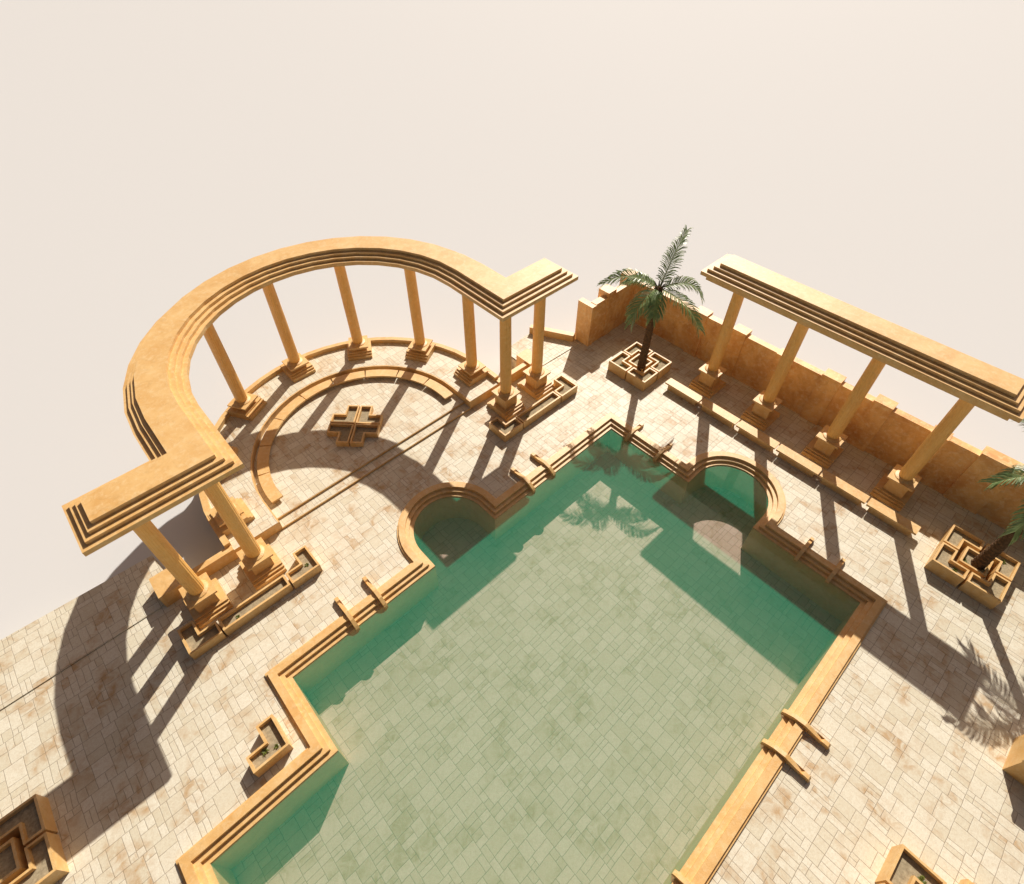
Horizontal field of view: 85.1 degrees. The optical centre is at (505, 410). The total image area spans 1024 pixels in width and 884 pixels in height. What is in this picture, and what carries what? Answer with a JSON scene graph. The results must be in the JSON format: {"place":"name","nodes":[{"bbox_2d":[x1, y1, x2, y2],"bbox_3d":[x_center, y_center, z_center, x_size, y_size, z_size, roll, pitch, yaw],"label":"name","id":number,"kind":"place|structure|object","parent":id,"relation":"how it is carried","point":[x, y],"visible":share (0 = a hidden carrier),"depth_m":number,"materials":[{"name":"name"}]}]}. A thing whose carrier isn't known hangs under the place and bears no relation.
{"place":"outdoors","nodes":[
{"label":"outdoors","id":0,"kind":"place"},
{"bbox_2d":[0,555,164,710],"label":"pavement","id":1,"kind":"structure","parent":0,"point":[41,650],"depth_m":20.10,"materials":[{"name":"stone"}]},
{"bbox_2d":[154,358,515,570],"bbox_3d":[2.993,12.102,16.674,40.200,1.020,36.400,-34,54,-28],"label":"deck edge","id":2,"kind":"object","parent":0,"point":[161,568],"visible":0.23,"depth_m":30.45,"materials":[{"name":"stone"}]},
{"bbox_2d":[254,371,469,526],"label":"exedra floor","id":3,"kind":"structure","parent":0,"point":[309,458],"depth_m":26.25,"materials":[{"name":"beige tile"}]},
{"bbox_2d":[257,446,270,475],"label":"curved bench","id":4,"kind":"object","parent":3,"relation":"on","point":[263,455],"visible":0.98,"depth_m":24.97,"materials":[{"name":"stone"}]},
{"bbox_2d":[258,472,282,503],"bbox_3d":[-10.101,3.387,24.051,0.567,0.270,1.692,-28,52,-24],"label":"curved bench","id":5,"kind":"object","parent":3,"relation":"on","point":[272,492],"visible":1,"depth_m":23.89,"materials":[{"name":"stone"}]},
{"bbox_2d":[260,419,283,446],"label":"curved bench","id":6,"kind":"object","parent":3,"relation":"on","point":[271,432],"visible":0.98,"depth_m":26.14,"materials":[{"name":"stone"}]},
{"bbox_2d":[275,396,305,420],"bbox_3d":[-10.487,-0.023,27.362,0.567,0.270,1.692,20,49,19],"label":"curved bench","id":7,"kind":"object","parent":3,"relation":"on","point":[285,412],"visible":0.98,"depth_m":27.23,"materials":[{"name":"stone"}]},
{"bbox_2d":[300,379,333,399],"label":"curved bench","id":8,"kind":"object","parent":3,"relation":"on","point":[316,390],"visible":1,"depth_m":28.17,"materials":[{"name":"stone"}]},
{"bbox_2d":[326,423,353,446],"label":"cross planter","id":9,"kind":"object","parent":3,"relation":"on","point":[342,432],"visible":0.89,"depth_m":26.19,"materials":[{"name":"stone"}]},
{"bbox_2d":[330,405,359,425],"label":"cross planter","id":10,"kind":"object","parent":3,"relation":"on","point":[350,416],"visible":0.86,"depth_m":26.91,"materials":[{"name":"stone"}]},
{"bbox_2d":[332,371,364,385],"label":"curved bench","id":11,"kind":"object","parent":3,"relation":"on","point":[345,378],"visible":1,"depth_m":28.77,"materials":[{"name":"stone"}]},
{"bbox_2d":[349,424,380,446],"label":"cross planter","id":12,"kind":"object","parent":3,"relation":"on","point":[361,433],"visible":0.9,"depth_m":26.16,"materials":[{"name":"stone"}]},
{"bbox_2d":[356,405,382,427],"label":"cross planter","id":13,"kind":"object","parent":3,"relation":"on","point":[366,415],"visible":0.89,"depth_m":26.88,"materials":[{"name":"stone"}]},
{"bbox_2d":[366,369,397,377],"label":"curved bench","id":14,"kind":"object","parent":3,"relation":"on","point":[386,373],"visible":1,"depth_m":28.97,"materials":[{"name":"stone"}]},
{"bbox_2d":[396,371,428,384],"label":"curved bench","id":15,"kind":"object","parent":3,"relation":"on","point":[416,378],"visible":0.98,"depth_m":28.75,"materials":[{"name":"stone"}]},
{"bbox_2d":[424,379,452,398],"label":"curved bench","id":16,"kind":"object","parent":3,"relation":"on","point":[440,390],"visible":1,"depth_m":28.16,"materials":[{"name":"stone"}]},
{"bbox_2d":[0,0,1023,639],"bbox_3d":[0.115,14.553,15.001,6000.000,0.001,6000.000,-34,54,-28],"label":"ground","id":17,"kind":"structure","parent":0,"point":[158,158],"depth_m":49.03,"materials":[{"name":"white"}]},
{"bbox_2d":[149,569,182,606],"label":"stone block","id":18,"kind":"structure","parent":17,"relation":"on","point":[166,584],"depth_m":20.61,"materials":[{"name":"stone"}]},
{"bbox_2d":[192,545,238,575],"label":"wall","id":19,"kind":"structure","parent":17,"relation":"on","point":[219,561],"depth_m":21.53,"materials":[{"name":"stone"}]},
{"bbox_2d":[199,337,498,551],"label":"curved terrace","id":20,"kind":"structure","parent":17,"relation":"on","point":[277,389],"depth_m":28.09,"materials":[{"name":"stone"}]},
{"bbox_2d":[495,362,527,385],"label":"wall","id":21,"kind":"structure","parent":17,"relation":"on","point":[517,373],"depth_m":29.01,"materials":[{"name":"stone"}]},
{"bbox_2d":[0,320,1023,883],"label":"deck","id":22,"kind":"structure","parent":17,"relation":"on","point":[128,752],"depth_m":18.57,"materials":[{"name":"stone"}]},
{"bbox_2d":[0,837,28,883],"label":"square planter","id":23,"kind":"object","parent":22,"relation":"on","point":[13,862],"visible":0.89,"depth_m":15.24,"materials":[{"name":"stone"}]},
{"bbox_2d":[0,794,57,845],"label":"corner planter","id":24,"kind":"object","parent":22,"relation":"on","point":[29,820],"visible":0.91,"depth_m":15.86,"materials":[{"name":"stone"}]},
{"bbox_2d":[9,832,68,883],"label":"corner planter","id":25,"kind":"object","parent":22,"relation":"on","point":[46,858],"visible":1,"depth_m":15.24,"materials":[{"name":"stone"}]},
{"bbox_2d":[177,620,226,659],"bbox_3d":[-10.747,7.944,19.789,1.150,0.470,1.150,-34,54,-28],"label":"wing planter","id":26,"kind":"object","parent":22,"relation":"on","point":[197,642],"visible":1,"depth_m":19.62,"materials":[{"name":"stone"}]},
{"bbox_2d":[217,574,293,635],"bbox_3d":[-9.148,7.149,20.547,2.570,0.470,0.560,-34,54,-28],"label":"long planter","id":27,"kind":"object","parent":22,"relation":"on","point":[261,601],"visible":1,"depth_m":20.43,"materials":[{"name":"stone"}]},
{"bbox_2d":[246,714,292,776],"bbox_3d":[-7.444,10.408,17.345,1.150,0.510,1.150,-34,54,-28],"label":"pool planter","id":28,"kind":"object","parent":22,"relation":"on","point":[271,732],"visible":1,"depth_m":17.20,"materials":[{"name":"stone"}]},
{"bbox_2d":[261,748,269,756],"bbox_3d":[-7.375,10.452,17.137,0.258,0.074,0.288,-34,54,-28],"label":"weed","id":29,"kind":"object","parent":28,"relation":"on","point":[265,750],"visible":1,"depth_m":17.12,"materials":[{"name":"green plant"}]},
{"bbox_2d":[286,545,322,588],"bbox_3d":[-7.915,6.061,21.593,1.150,0.470,1.150,-34,54,-28],"label":"wing planter","id":30,"kind":"object","parent":22,"relation":"on","point":[300,574],"visible":1,"depth_m":21.44,"materials":[{"name":"stone"}]},
{"bbox_2d":[62,236,577,628],"bbox_3d":[-7.804,-1.759,24.686,19.820,6.900,11.004,-34,54,-28],"label":"curved colonnade","id":31,"kind":"object","parent":22,"relation":"on","point":[188,450],"visible":1,"depth_m":22.07,"materials":[{"name":"stone"}]},
{"bbox_2d":[277,402,470,528],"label":"stone steps","id":32,"kind":"structure","parent":22,"relation":"on","point":[339,480],"depth_m":25.09,"materials":[{"name":"stone"}]},
{"bbox_2d":[489,417,522,441],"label":"wing planter","id":33,"kind":"object","parent":22,"relation":"on","point":[502,430],"visible":1,"depth_m":26.48,"materials":[{"name":"stone"}]},
{"bbox_2d":[516,391,560,428],"bbox_3d":[1.644,-0.023,27.423,2.570,0.470,0.560,-34,54,-28],"label":"long planter","id":34,"kind":"object","parent":22,"relation":"on","point":[543,406],"visible":0.91,"depth_m":27.34,"materials":[{"name":"stone"}]},
{"bbox_2d":[553,375,577,402],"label":"wing planter","id":35,"kind":"object","parent":22,"relation":"on","point":[565,387],"visible":0.96,"depth_m":28.37,"materials":[{"name":"stone"}]},
{"bbox_2d":[608,351,631,379],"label":"corner planter","id":36,"kind":"object","parent":22,"relation":"on","point":[615,367],"visible":0.94,"depth_m":29.38,"materials":[{"name":"stone"}]},
{"bbox_2d":[623,342,652,358],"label":"corner planter","id":37,"kind":"object","parent":22,"relation":"on","point":[633,350],"visible":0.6,"depth_m":30.09,"materials":[{"name":"stone"}]},
{"bbox_2d":[628,354,652,371],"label":"square planter","id":38,"kind":"object","parent":22,"relation":"on","point":[633,362],"visible":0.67,"depth_m":29.35,"materials":[{"name":"stone"}]},
{"bbox_2d":[597,226,704,370],"bbox_3d":[7.338,-4.345,26.639,4.984,6.717,4.430,-17,48,-16],"label":"palm tree","id":39,"kind":"object","parent":38,"relation":"in","point":[652,304],"visible":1,"depth_m":25.86,"materials":[{"name":"green plant"}]},
{"bbox_2d":[625,367,657,390],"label":"corner planter","id":40,"kind":"object","parent":22,"relation":"on","point":[640,380],"visible":1,"depth_m":28.73,"materials":[{"name":"stone"}]},
{"bbox_2d":[648,352,671,379],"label":"corner planter","id":41,"kind":"object","parent":22,"relation":"on","point":[662,367],"visible":0.9,"depth_m":29.34,"materials":[{"name":"stone"}]},
{"bbox_2d":[665,378,703,405],"bbox_3d":[9.013,-0.878,28.203,0.480,0.440,1.960,-34,54,-28],"label":"straight bench","id":42,"kind":"object","parent":22,"relation":"on","point":[684,392],"visible":1,"depth_m":28.05,"materials":[{"name":"stone"}]},
{"bbox_2d":[699,398,739,427],"bbox_3d":[10.388,0.188,27.158,0.480,0.440,1.960,-34,54,-28],"label":"straight bench","id":43,"kind":"object","parent":22,"relation":"on","point":[722,415],"visible":1,"depth_m":27.02,"materials":[{"name":"stone"}]},
{"bbox_2d":[736,420,779,451],"bbox_3d":[11.763,1.255,26.113,0.480,0.440,1.960,-34,54,-28],"label":"straight bench","id":44,"kind":"object","parent":22,"relation":"on","point":[758,437],"visible":1,"depth_m":25.97,"materials":[{"name":"stone"}]},
{"bbox_2d":[776,444,822,476],"bbox_3d":[13.138,2.321,25.067,0.480,0.440,1.960,-34,54,-28],"label":"straight bench","id":45,"kind":"object","parent":22,"relation":"on","point":[799,462],"visible":1,"depth_m":24.93,"materials":[{"name":"stone"}]},
{"bbox_2d":[819,470,869,504],"bbox_3d":[14.513,3.388,24.022,0.480,0.440,1.960,-34,54,-28],"label":"straight bench","id":46,"kind":"object","parent":22,"relation":"on","point":[849,492],"visible":1,"depth_m":23.88,"materials":[{"name":"stone"}]},
{"bbox_2d":[689,254,1023,511],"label":"straight colonnade","id":47,"kind":"object","parent":22,"relation":"on","point":[969,382],"visible":1,"depth_m":22.16,"materials":[{"name":"stone"}]},
{"bbox_2d":[866,498,920,535],"bbox_3d":[15.888,4.455,22.977,0.480,0.440,1.960,-34,54,-28],"label":"straight bench","id":48,"kind":"object","parent":22,"relation":"on","point":[893,519],"visible":1,"depth_m":22.85,"materials":[{"name":"stone"}]},
{"bbox_2d":[875,844,946,883],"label":"corner planter","id":49,"kind":"object","parent":22,"relation":"on","point":[903,864],"visible":1,"depth_m":15.00,"materials":[{"name":"stone"}]},
{"bbox_2d":[918,875,926,883],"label":"weed","id":50,"kind":"object","parent":49,"relation":"on","point":[921,877],"visible":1,"depth_m":14.86,"materials":[{"name":"green plant"}]},
{"bbox_2d":[924,542,969,586],"bbox_3d":[17.052,5.914,21.434,1.120,0.630,1.120,-34,54,-28],"label":"corner planter","id":51,"kind":"object","parent":22,"relation":"on","point":[941,563],"visible":1,"depth_m":21.26,"materials":[{"name":"stone"}]},
{"bbox_2d":[935,524,984,551],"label":"corner planter","id":52,"kind":"object","parent":22,"relation":"on","point":[958,538],"visible":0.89,"depth_m":21.98,"materials":[{"name":"stone"}]},
{"bbox_2d":[959,879,974,883],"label":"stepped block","id":53,"kind":"structure","parent":22,"relation":"on","point":[965,881],"depth_m":14.95,"materials":[{"name":"stone"}]},
{"bbox_2d":[955,546,993,577],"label":"square planter","id":54,"kind":"object","parent":22,"relation":"on","point":[968,553],"visible":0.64,"depth_m":21.26,"materials":[{"name":"stone"}]},
{"bbox_2d":[971,418,1023,569],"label":"palm tree","id":55,"kind":"object","parent":54,"relation":"in","point":[984,559],"visible":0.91,"depth_m":18.39,"materials":[{"name":"green plant"}]},
{"bbox_2d":[958,572,1010,608],"bbox_3d":[17.865,6.545,20.816,1.120,0.630,1.120,-34,54,-28],"label":"corner planter","id":56,"kind":"object","parent":22,"relation":"on","point":[990,591],"visible":0.98,"depth_m":20.61,"materials":[{"name":"stone"}]},
{"bbox_2d":[979,543,1020,581],"bbox_3d":[18.748,5.958,21.378,1.120,0.630,1.120,-34,54,-28],"label":"corner planter","id":57,"kind":"object","parent":22,"relation":"on","point":[1008,569],"visible":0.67,"depth_m":21.18,"materials":[{"name":"stone"}]},
{"bbox_2d":[1002,734,1023,785],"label":"stone pedestal","id":58,"kind":"object","parent":22,"relation":"on","point":[1013,766],"visible":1,"depth_m":16.80,"materials":[{"name":"stone"}]},
{"bbox_2d":[516,348,531,367],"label":"stone block","id":59,"kind":"structure","parent":17,"relation":"on","point":[525,355],"depth_m":29.52,"materials":[{"name":"stone"}]},
{"bbox_2d":[529,324,574,341],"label":"wall","id":60,"kind":"structure","parent":17,"relation":"on","point":[559,334],"depth_m":31.41,"materials":[{"name":"stone"}]},
{"bbox_2d":[575,268,1023,539],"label":"courtyard wall","id":61,"kind":"structure","parent":17,"relation":"on","point":[887,431],"depth_m":25.73,"materials":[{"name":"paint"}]},
{"bbox_2d":[211,429,859,883],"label":"pool wall","id":62,"kind":"structure","parent":0,"point":[835,601],"depth_m":22.41,"materials":[{"name":"tile"}]},
{"bbox_2d":[175,412,887,883],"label":"pool coping","id":63,"kind":"object","parent":62,"relation":"on","point":[703,860],"visible":1,"depth_m":19.26,"materials":[{"name":"stone"}]},
{"bbox_2d":[334,597,360,631],"bbox_3d":[-5.821,7.455,20.497,0.140,0.500,1.500,-34,54,-28],"label":"stair cheek","id":64,"kind":"object","parent":63,"relation":"on","point":[346,612],"visible":1,"depth_m":20.26,"materials":[{"name":"beige stone"}]},
{"bbox_2d":[362,576,388,609],"bbox_3d":[-4.923,6.858,21.069,0.140,0.500,1.500,-34,54,-28],"label":"stair cheek","id":65,"kind":"object","parent":63,"relation":"on","point":[372,588],"visible":1,"depth_m":20.82,"materials":[{"name":"beige stone"}]},
{"bbox_2d":[510,467,535,493],"bbox_3d":[0.778,3.069,24.701,0.140,0.500,1.500,-34,54,-28],"label":"stair cheek","id":66,"kind":"object","parent":63,"relation":"on","point":[516,473],"visible":1,"depth_m":24.48,"materials":[{"name":"beige stone"}]},
{"bbox_2d":[530,452,555,477],"bbox_3d":[1.713,2.448,25.297,0.140,0.500,1.500,-34,54,-28],"label":"stair cheek","id":67,"kind":"object","parent":63,"relation":"on","point":[534,456],"visible":1,"depth_m":25.09,"materials":[{"name":"beige stone"}]},
{"bbox_2d":[624,423,643,441],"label":"stair cheek","id":68,"kind":"object","parent":63,"relation":"attached to","point":[632,431],"visible":1,"depth_m":26.45,"materials":[{"name":"beige stone"}]},
{"bbox_2d":[653,442,672,461],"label":"stair cheek","id":69,"kind":"object","parent":63,"relation":"attached to","point":[662,450],"visible":1,"depth_m":25.59,"materials":[{"name":"beige stone"}]},
{"bbox_2d":[671,869,690,883],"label":"stair cheek","id":70,"kind":"object","parent":63,"relation":"attached to","point":[679,876],"visible":1,"depth_m":15.21,"materials":[{"name":"beige stone"}]},
{"bbox_2d":[760,738,810,782],"bbox_3d":[8.642,10.759,17.180,0.140,0.500,1.500,-34,54,-28],"label":"stair cheek","id":71,"kind":"object","parent":63,"relation":"attached to","point":[796,767],"visible":1,"depth_m":17.02,"materials":[{"name":"beige stone"}]},
{"bbox_2d":[793,537,813,561],"bbox_3d":[11.951,5.516,22.260,1.260,0.450,0.140,-34,54,-28],"label":"stair cheek","id":72,"kind":"object","parent":63,"relation":"attached to","point":[803,549],"visible":1,"depth_m":22.04,"materials":[{"name":"beige stone"}]},
{"bbox_2d":[780,709,830,749],"bbox_3d":[9.576,10.139,17.776,0.140,0.500,1.500,-34,54,-28],"label":"stair cheek","id":73,"kind":"object","parent":63,"relation":"attached to","point":[816,736],"visible":1,"depth_m":17.62,"materials":[{"name":"beige stone"}]},
{"bbox_2d":[824,558,845,583],"bbox_3d":[12.811,6.183,21.606,1.260,0.450,0.140,-34,54,-28],"label":"stair cheek","id":74,"kind":"object","parent":63,"relation":"attached to","point":[835,570],"visible":1,"depth_m":21.40,"materials":[{"name":"beige stone"}]},
{"bbox_2d":[232,451,840,883],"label":"pool floor","id":75,"kind":"structure","parent":0,"point":[594,671],"depth_m":20.14,"materials":[{"name":"green tile"}]},
{"bbox_2d":[512,333,578,365],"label":"pavement","id":76,"kind":"structure","parent":0,"point":[553,348],"depth_m":31.08,"materials":[{"name":"stone"}]}
]}

